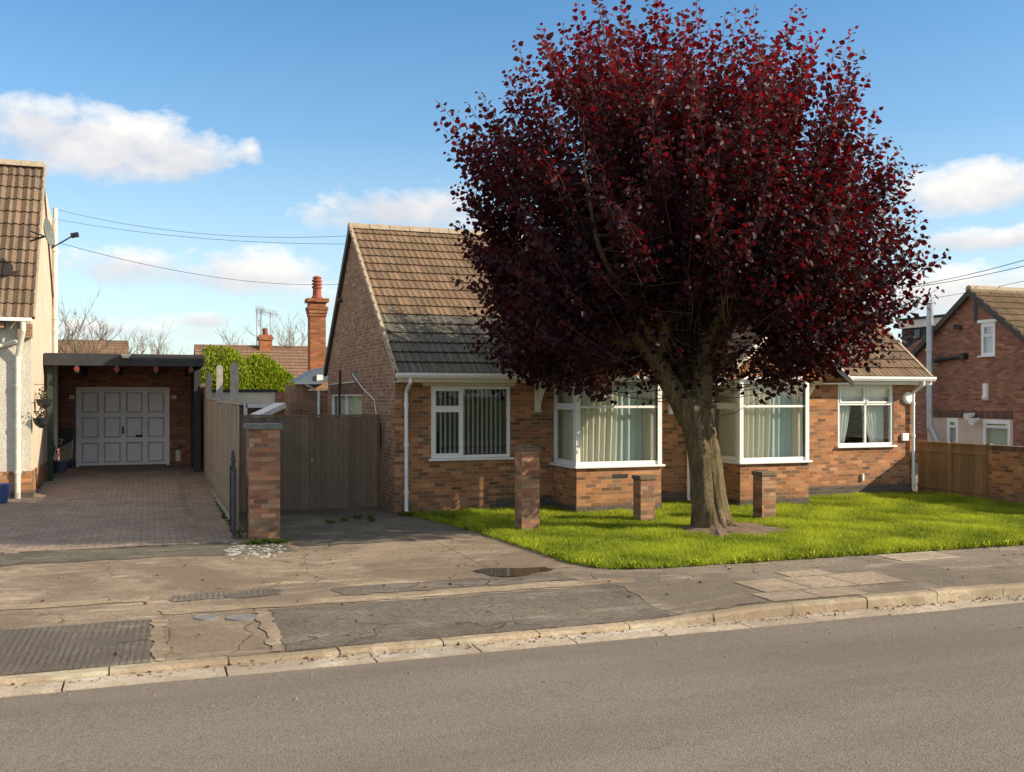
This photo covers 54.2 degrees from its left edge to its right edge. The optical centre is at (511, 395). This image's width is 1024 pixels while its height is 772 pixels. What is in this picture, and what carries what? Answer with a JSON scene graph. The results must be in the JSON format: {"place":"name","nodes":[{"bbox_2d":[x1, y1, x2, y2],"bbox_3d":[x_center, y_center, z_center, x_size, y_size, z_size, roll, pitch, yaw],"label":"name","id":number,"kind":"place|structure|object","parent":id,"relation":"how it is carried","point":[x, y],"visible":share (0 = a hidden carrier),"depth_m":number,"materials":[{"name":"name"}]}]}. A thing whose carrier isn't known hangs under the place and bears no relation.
{"place":"outdoors","nodes":[
{"label":"outdoors","id":0,"kind":"place"},
{"bbox_2d":[0,464,247,551],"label":"driveway","id":1,"kind":"structure","parent":0,"point":[96,506],"depth_m":18.04,"materials":[{"name":"brick"}]},
{"bbox_2d":[0,483,12,503],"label":"plant pot","id":2,"kind":"object","parent":1,"relation":"on","point":[5,489],"visible":1,"depth_m":18.90,"materials":[{"name":"blue plastic"}]},
{"bbox_2d":[53,441,63,473],"bbox_3d":[-10.856,1.392,23.465,0.468,0.876,0.464,0,0,30],"label":"plant pot","id":3,"kind":"object","parent":1,"relation":"on","point":[54,463],"visible":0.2,"depth_m":23.46,"materials":[{"name":"black plastic"}]},
{"bbox_2d":[55,461,69,471],"bbox_3d":[-10.810,1.687,23.917,0.432,0.260,0.432,0,0,-20],"label":"plant pot","id":4,"kind":"object","parent":1,"relation":"on","point":[62,466],"visible":0.68,"depth_m":23.79,"materials":[{"name":"plastic"}]},
{"bbox_2d":[59,429,76,465],"bbox_3d":[-11.206,1.306,24.900,0.640,0.969,0.780,0,0,-20],"label":"wheelie bin","id":5,"kind":"object","parent":1,"relation":"on","point":[66,440],"visible":0.56,"depth_m":24.66,"materials":[{"name":"black plastic"}]},
{"bbox_2d":[174,465,200,541],"bbox_3d":[-7.440,1.984,22.401,0.100,0.408,17.190,0,0,-20],"label":"driveway border","id":6,"kind":"object","parent":1,"relation":"on","point":[193,529],"visible":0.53,"depth_m":18.14,"materials":[{"name":"concrete"}]},
{"bbox_2d":[201,363,241,531],"bbox_3d":[-7.002,0.745,23.098,0.120,2.709,16.680,0,0,-20],"label":"boundary fence","id":7,"kind":"object","parent":1,"relation":"on","point":[219,431],"visible":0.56,"depth_m":18.83,"materials":[{"name":"brown wood"}]},
{"bbox_2d":[230,450,235,537],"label":"metal gate","id":8,"kind":"structure","parent":1,"relation":"on","point":[232,497],"depth_m":14.61,"materials":[{"name":"black metal"}]},
{"bbox_2d":[212,389,285,416],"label":"garden shed","id":9,"kind":"structure","parent":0,"point":[268,401],"depth_m":24.08,"materials":[{"name":"grey"}]},
{"bbox_2d":[0,533,656,675],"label":"pavement","id":10,"kind":"structure","parent":0,"point":[385,562],"depth_m":11.26,"materials":[{"name":"concrete"}]},
{"bbox_2d":[0,595,150,609],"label":"pale strip","id":11,"kind":"object","parent":10,"relation":"on","point":[78,603],"visible":1,"depth_m":10.09,"materials":[{"name":"concrete"}]},
{"bbox_2d":[0,619,151,674],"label":"ribbed slab","id":12,"kind":"structure","parent":10,"relation":"on","point":[39,649],"depth_m":8.51,"materials":[{"name":"grey concrete"}]},
{"bbox_2d":[0,540,247,553],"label":"driveway edging","id":13,"kind":"object","parent":10,"relation":"on","point":[107,547],"visible":0.49,"depth_m":13.81,"materials":[{"name":"grey concrete"}]},
{"bbox_2d":[0,540,297,566],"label":"drive threshold","id":14,"kind":"object","parent":10,"relation":"on","point":[112,553],"visible":0.95,"depth_m":13.29,"materials":[{"name":"grey concrete"}]},
{"bbox_2d":[148,618,170,660],"bbox_3d":[-3.096,2.128,8.773,0.188,0.075,1.306,0,0,-20],"label":"torn mortar","id":15,"kind":"object","parent":10,"relation":"on","point":[159,649],"visible":1,"depth_m":8.72,"materials":[{"name":"concrete"}]},
{"bbox_2d":[194,614,219,619],"bbox_3d":[-2.893,2.108,9.485,0.230,0.035,0.230,0,0,-20],"label":"access cover","id":16,"kind":"object","parent":10,"relation":"on","point":[207,617],"visible":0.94,"depth_m":9.45,"materials":[{"name":"metal"}]},
{"bbox_2d":[169,588,281,601],"bbox_3d":[-3.001,2.094,10.537,1.166,0.001,0.440,0,0,-20],"label":"ribbed strip","id":17,"kind":"object","parent":10,"relation":"on","point":[244,594],"visible":1,"depth_m":10.55,"materials":[{"name":"grey concrete"}]},
{"bbox_2d":[226,614,258,620],"bbox_3d":[-2.551,2.110,9.485,0.310,0.035,0.230,0,0,-20],"label":"access cover","id":18,"kind":"object","parent":10,"relation":"on","point":[242,617],"visible":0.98,"depth_m":9.46,"materials":[{"name":"metal"}]},
{"bbox_2d":[223,541,285,559],"bbox_3d":[-3.523,2.099,13.672,0.828,0.022,1.610,0,0,-20],"label":"crushed stone","id":19,"kind":"object","parent":10,"relation":"on","point":[252,553],"visible":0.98,"depth_m":13.46,"materials":[{"name":"grey gravel"}]},
{"bbox_2d":[256,611,281,651],"bbox_3d":[-2.203,2.128,9.097,0.185,0.075,1.319,0,0,-20],"label":"torn mortar","id":20,"kind":"object","parent":10,"relation":"on","point":[269,626],"visible":1,"depth_m":9.10,"materials":[{"name":"concrete"}]},
{"bbox_2d":[290,533,414,545],"bbox_3d":[-2.369,2.092,14.624,1.768,0.001,0.923,0,0,-20],"label":"gate apron","id":21,"kind":"object","parent":10,"relation":"on","point":[362,538],"visible":1,"depth_m":14.58,"materials":[{"name":"grey concrete"}]},
{"bbox_2d":[158,577,636,614],"bbox_3d":[-1.016,2.093,10.547,5.134,0.001,0.335,0,0,-20],"label":"pale strip","id":22,"kind":"object","parent":10,"relation":"on","point":[212,608],"visible":1,"depth_m":10.44,"materials":[{"name":"concrete"}]},
{"bbox_2d":[7,530,859,675],"bbox_3d":[-2.672,2.124,11.753,11.031,0.102,6.744,0,0,-20],"label":"moss","id":23,"kind":"object","parent":10,"relation":"on","point":[325,542],"visible":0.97,"depth_m":10.48,"materials":[{"name":"green plant"}]},
{"bbox_2d":[332,572,576,594],"bbox_3d":[-0.613,2.094,11.175,2.786,0.001,0.573,0,0,-20],"label":"ribbed strip","id":24,"kind":"object","parent":10,"relation":"on","point":[395,587],"visible":1,"depth_m":11.11,"materials":[{"name":"concrete"}]},
{"bbox_2d":[268,584,673,650],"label":"diagonal slab","id":25,"kind":"structure","parent":10,"relation":"on","point":[309,627],"depth_m":9.70,"materials":[{"name":"concrete"}]},
{"bbox_2d":[473,567,552,576],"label":"puddle","id":26,"kind":"object","parent":10,"relation":"on","point":[505,572],"visible":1,"depth_m":11.93,"materials":[{"name":"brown liquid"}]},
{"bbox_2d":[11,521,1022,684],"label":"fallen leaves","id":27,"kind":"object","parent":10,"relation":"on","point":[344,656],"visible":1,"depth_m":10.45,"materials":[{"name":"brown plant"}]},
{"bbox_2d":[239,481,466,538],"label":"side path","id":28,"kind":"structure","parent":0,"point":[306,523],"depth_m":16.42,"materials":[{"name":"grey concrete"}]},
{"bbox_2d":[200,344,253,388],"bbox_3d":[-9.415,0.215,32.096,2.626,3.769,2.543,0,0,-20],"label":"hedge","id":29,"kind":"object","parent":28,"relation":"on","point":[222,358],"visible":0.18,"depth_m":31.82,"materials":[{"name":"green plant"}]},
{"bbox_2d":[243,423,282,539],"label":"brick pier","id":30,"kind":"structure","parent":28,"relation":"on","point":[262,480],"depth_m":14.46,"materials":[{"name":"orange brick"}]},
{"bbox_2d":[239,352,294,414],"bbox_3d":[-8.191,0.321,33.032,2.810,3.558,2.316,0,0,19],"label":"hedge","id":31,"kind":"object","parent":28,"relation":"on","point":[267,372],"visible":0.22,"depth_m":32.64,"materials":[{"name":"green plant"}]},
{"bbox_2d":[239,414,379,510],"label":"timber gate","id":32,"kind":"structure","parent":28,"relation":"on","point":[344,461],"depth_m":18.20,"materials":[{"name":"wood"}]},
{"bbox_2d":[214,497,474,544],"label":"weeds","id":33,"kind":"object","parent":28,"relation":"on","point":[270,540],"visible":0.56,"depth_m":16.39,"materials":[{"name":"green plant"}]},
{"bbox_2d":[420,530,592,568],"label":"forecourt","id":34,"kind":"structure","parent":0,"point":[505,554],"depth_m":13.49,"materials":[{"name":"concrete"}]},
{"bbox_2d":[0,603,1023,771],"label":"road","id":35,"kind":"structure","parent":0,"point":[873,694],"depth_m":7.04,"materials":[{"name":"grey asphalt"}]},
{"bbox_2d":[0,595,1023,721],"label":"gutter grit","id":36,"kind":"object","parent":35,"relation":"on","point":[567,636],"visible":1,"depth_m":8.86,"materials":[{"name":"gravel"}]},
{"bbox_2d":[0,0,1023,354],"label":"sky","id":37,"kind":"structure","parent":0,"point":[265,121],"materials":[{"name":"blue"}]},
{"bbox_2d":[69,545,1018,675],"bbox_3d":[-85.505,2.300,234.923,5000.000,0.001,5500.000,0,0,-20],"label":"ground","id":38,"kind":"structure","parent":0,"point":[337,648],"depth_m":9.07,"materials":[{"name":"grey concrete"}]},
{"bbox_2d":[0,582,1023,687],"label":"kerb","id":39,"kind":"structure","parent":38,"relation":"on","point":[895,599],"depth_m":9.40,"materials":[{"name":"concrete"}]},
{"bbox_2d":[0,595,1023,697],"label":"channel blocks","id":40,"kind":"structure","parent":38,"relation":"on","point":[131,679],"depth_m":8.70,"materials":[{"name":"beige concrete"}]},
{"bbox_2d":[409,490,1023,568],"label":"lawn","id":41,"kind":"structure","parent":0,"point":[696,557],"depth_m":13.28,"materials":[{"name":"plant"}]},
{"bbox_2d":[513,444,540,530],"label":"brick pier","id":42,"kind":"structure","parent":41,"relation":"on","point":[527,486],"depth_m":15.39,"materials":[{"name":"brown brick"}]},
{"bbox_2d":[632,474,655,520],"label":"brick pier","id":43,"kind":"structure","parent":41,"relation":"on","point":[643,496],"depth_m":16.59,"materials":[{"name":"brown brick"}]},
{"bbox_2d":[433,0,950,527],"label":"plum tree","id":44,"kind":"object","parent":41,"relation":"on","point":[681,238],"visible":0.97,"depth_m":13.81,"materials":[{"name":"red plant"}]},
{"bbox_2d":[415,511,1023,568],"bbox_3d":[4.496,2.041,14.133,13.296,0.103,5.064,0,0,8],"label":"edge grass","id":45,"kind":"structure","parent":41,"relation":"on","point":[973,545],"depth_m":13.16,"materials":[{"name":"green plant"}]},
{"bbox_2d":[676,522,785,537],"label":"bare soil","id":46,"kind":"structure","parent":41,"relation":"on","point":[748,528],"depth_m":15.18,"materials":[{"name":"brown soil"}]},
{"bbox_2d":[751,470,776,518],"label":"brick pier","id":47,"kind":"structure","parent":41,"relation":"on","point":[764,493],"depth_m":16.86,"materials":[{"name":"brown brick"}]},
{"bbox_2d":[988,445,1023,503],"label":"garden wall","id":48,"kind":"structure","parent":41,"relation":"on","point":[1006,473],"depth_m":19.49,"materials":[{"name":"orange brick"}]},
{"bbox_2d":[561,544,1023,617],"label":"footway","id":49,"kind":"structure","parent":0,"point":[980,565],"depth_m":12.03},
{"bbox_2d":[592,569,768,614],"bbox_3d":[1.744,2.122,10.940,1.134,0.053,2.114,0,0,-20],"label":"repair strip","id":50,"kind":"object","parent":49,"relation":"on","point":[683,597],"visible":1,"depth_m":10.72,"materials":[{"name":"grey concrete"}]},
{"bbox_2d":[734,551,959,600],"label":"paving slabs","id":51,"kind":"structure","parent":49,"relation":"on","point":[819,581],"depth_m":11.29,"materials":[{"name":"grey concrete"}]},
{"bbox_2d":[915,462,917,489],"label":"side yard","id":52,"kind":"structure","parent":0,"point":[916,473],"depth_m":26.84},
{"bbox_2d":[898,285,1023,461],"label":"brick house","id":53,"kind":"structure","parent":52,"relation":"on","point":[967,349],"depth_m":29.85,"materials":[{"name":"brown brick"}]},
{"bbox_2d":[947,418,957,442],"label":"window","id":54,"kind":"structure","parent":53,"relation":"in","point":[952,423],"depth_m":30.66,"materials":[{"name":"white plastic"}]},
{"bbox_2d":[902,281,1022,301],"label":"overhead cable","id":55,"kind":"object","parent":53,"relation":"attached to","point":[962,293],"visible":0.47,"depth_m":32.53,"materials":[{"name":"black rubber"}]},
{"bbox_2d":[977,322,995,356],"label":"window","id":56,"kind":"structure","parent":53,"relation":"in","point":[987,329],"depth_m":29.39,"materials":[{"name":"white plastic"}]},
{"bbox_2d":[983,419,1009,444],"bbox_3d":[14.099,1.242,29.004,0.162,1.116,1.181,0,0,-20],"label":"window","id":57,"kind":"structure","parent":53,"relation":"in","point":[996,432],"depth_m":29.11,"materials":[{"name":"white plastic"}]},
{"bbox_2d":[891,266,1022,289],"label":"overhead cable","id":58,"kind":"object","parent":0,"point":[965,278],"visible":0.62,"depth_m":31.99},
{"bbox_2d":[892,260,1023,288],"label":"overhead cable","id":59,"kind":"object","parent":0,"point":[968,274],"visible":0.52,"depth_m":31.80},
{"label":"back garden","id":60,"kind":"structure","parent":0,"visible":0},
{"bbox_2d":[0,159,78,498],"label":"side house","id":61,"kind":"structure","parent":60,"relation":"on","point":[29,243],"depth_m":20.20,"materials":[{"name":"beige paint"}]},
{"bbox_2d":[28,402,49,427],"bbox_3d":[-9.331,0.382,19.824,0.331,0.508,0.422,0,0,5],"label":"hanging basket","id":62,"kind":"object","parent":61,"relation":"attached to","point":[40,421],"visible":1,"depth_m":19.73,"materials":[{"name":"black plastic"}]},
{"bbox_2d":[34,384,54,408],"bbox_3d":[-9.543,0.007,20.356,0.336,0.508,0.477,0,0,1],"label":"hanging basket","id":63,"kind":"object","parent":61,"relation":"attached to","point":[46,402],"visible":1,"depth_m":20.30,"materials":[{"name":"black plastic"}]},
{"bbox_2d":[57,219,311,243],"bbox_3d":[-7.321,-3.787,22.949,7.687,0.947,0.008,0,0,17],"label":"overhead cable","id":64,"kind":"object","parent":61,"relation":"attached to","point":[192,237],"visible":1,"depth_m":22.94,"materials":[{"name":"black rubber"}]},
{"bbox_2d":[61,243,337,284],"bbox_3d":[-7.340,-3.188,25.698,0.011,0.356,9.786,0,0,28],"label":"overhead cable","id":65,"kind":"object","parent":61,"relation":"attached to","point":[203,275],"visible":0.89,"depth_m":24.87,"materials":[{"name":"black rubber"}]},
{"bbox_2d":[60,210,338,237],"bbox_3d":[-7.301,-3.986,22.894,7.758,1.031,0.008,0,0,18],"label":"overhead cable","id":66,"kind":"object","parent":61,"relation":"attached to","point":[211,234],"visible":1,"depth_m":22.72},
{"bbox_2d":[58,285,122,352],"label":"bare tree","id":67,"kind":"object","parent":60,"relation":"on","point":[69,338],"visible":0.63,"depth_m":47.80,"materials":[{"name":"plant"}]},
{"bbox_2d":[58,339,127,350],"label":"house","id":68,"kind":"structure","parent":60,"relation":"on","point":[119,343],"depth_m":74.83,"materials":[{"name":"brown tile"}]},
{"bbox_2d":[58,350,128,353],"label":"house","id":69,"kind":"structure","parent":60,"relation":"on","point":[112,352],"depth_m":62.29,"materials":[{"name":"brown tile"}]},
{"bbox_2d":[81,330,151,353],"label":"bare tree","id":70,"kind":"object","parent":60,"relation":"on","point":[131,348],"visible":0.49,"depth_m":56.10,"materials":[{"name":"plant"}]},
{"bbox_2d":[44,353,203,480],"bbox_3d":[-10.280,0.580,26.819,3.405,3.060,9.456,0,0,-20],"label":"carport","id":71,"kind":"object","parent":60,"relation":"on","point":[128,409],"visible":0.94,"depth_m":25.50,"materials":[{"name":"brown brick"}]},
{"bbox_2d":[79,389,166,465],"bbox_3d":[-9.956,0.802,25.626,2.090,1.938,0.180,0,0,-20],"label":"garage door","id":72,"kind":"structure","parent":71,"relation":"in","point":[117,426],"depth_m":25.60,"materials":[{"name":"white paint"}]},
{"bbox_2d":[132,331,178,354],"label":"bare tree","id":73,"kind":"object","parent":60,"relation":"on","point":[138,343],"visible":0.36,"depth_m":55.54,"materials":[{"name":"plant"}]},
{"bbox_2d":[146,322,182,354],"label":"bare tree","id":74,"kind":"object","parent":60,"relation":"on","point":[158,351],"visible":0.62,"depth_m":57.59,"materials":[{"name":"plant"}]},
{"bbox_2d":[211,319,252,344],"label":"bare tree","id":75,"kind":"object","parent":60,"relation":"on","point":[225,336],"visible":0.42,"depth_m":74.77,"materials":[{"name":"plant"}]},
{"bbox_2d":[194,306,327,383],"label":"house","id":76,"kind":"structure","parent":60,"relation":"on","point":[293,360],"depth_m":59.46,"materials":[{"name":"brown tile"}]},
{"bbox_2d":[243,308,307,346],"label":"bare tree","id":77,"kind":"object","parent":60,"relation":"on","point":[287,340],"visible":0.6,"depth_m":61.35,"materials":[{"name":"plant"}]},
{"bbox_2d":[285,222,936,514],"bbox_3d":[1.430,-0.797,24.218,12.497,5.795,12.529,0,0,-20],"label":"bungalow","id":78,"kind":"object","parent":60,"relation":"on","point":[458,422],"visible":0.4,"depth_m":19.21,"materials":[{"name":"orange brick"}]},
{"bbox_2d":[332,394,361,416],"bbox_3d":[-3.603,0.430,22.092,0.120,0.941,3.668,0,0,-20],"label":"window","id":79,"kind":"structure","parent":78,"relation":"in","point":[350,403],"depth_m":22.13,"materials":[{"name":"white plastic"}]},
{"bbox_2d":[428,386,513,460],"bbox_3d":[-0.763,0.491,18.191,1.610,1.340,0.290,0,0,-20],"label":"window","id":80,"kind":"structure","parent":78,"relation":"in","point":[435,456],"depth_m":18.18,"materials":[{"name":"white plastic"}]},
{"bbox_2d":[554,379,573,465],"bbox_3d":[0.980,0.465,18.209,0.082,1.550,1.008,0,0,-20],"label":"bay window","id":81,"kind":"structure","parent":78,"relation":"in","point":[565,406],"depth_m":18.52,"materials":[{"name":"white plastic"}]},
{"bbox_2d":[549,378,664,468],"bbox_3d":[1.702,0.470,18.540,1.820,1.620,1.460,0,0,-20],"label":"bay window","id":82,"kind":"structure","parent":78,"relation":"in","point":[606,434],"depth_m":18.19,"materials":[{"name":"white plastic"}]},
{"bbox_2d":[651,385,655,459],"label":"bay window","id":83,"kind":"structure","parent":78,"relation":"in","point":[654,394],"depth_m":18.27,"materials":[{"name":"white plastic"}]},
{"bbox_2d":[711,380,736,460],"bbox_3d":[4.128,0.465,19.355,0.082,1.550,1.008,0,0,-20],"label":"bay window","id":84,"kind":"structure","parent":78,"relation":"in","point":[719,405],"depth_m":19.10,"materials":[{"name":"white plastic"}]},
{"bbox_2d":[715,378,812,463],"bbox_3d":[4.779,0.470,19.660,1.670,1.620,1.460,0,0,-20],"label":"bay window","id":85,"kind":"structure","parent":78,"relation":"in","point":[768,433],"depth_m":19.29,"materials":[{"name":"white plastic"}]},
{"bbox_2d":[798,384,802,456],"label":"bay window","id":86,"kind":"structure","parent":78,"relation":"in","point":[801,386],"depth_m":19.36,"materials":[{"name":"white plastic"}]},
{"bbox_2d":[836,384,897,447],"bbox_3d":[7.448,0.418,21.180,1.531,1.337,0.291,0,0,-20],"label":"window","id":87,"kind":"structure","parent":78,"relation":"in","point":[871,398],"depth_m":21.24,"materials":[{"name":"white plastic"}]},
{"bbox_2d":[917,441,993,498],"bbox_3d":[9.225,1.553,20.909,0.100,1.195,2.035,0,0,-20],"label":"wooden fence","id":88,"kind":"object","parent":60,"relation":"on","point":[956,468],"visible":0.95,"depth_m":20.89,"materials":[{"name":"brown wood"}]}
]}

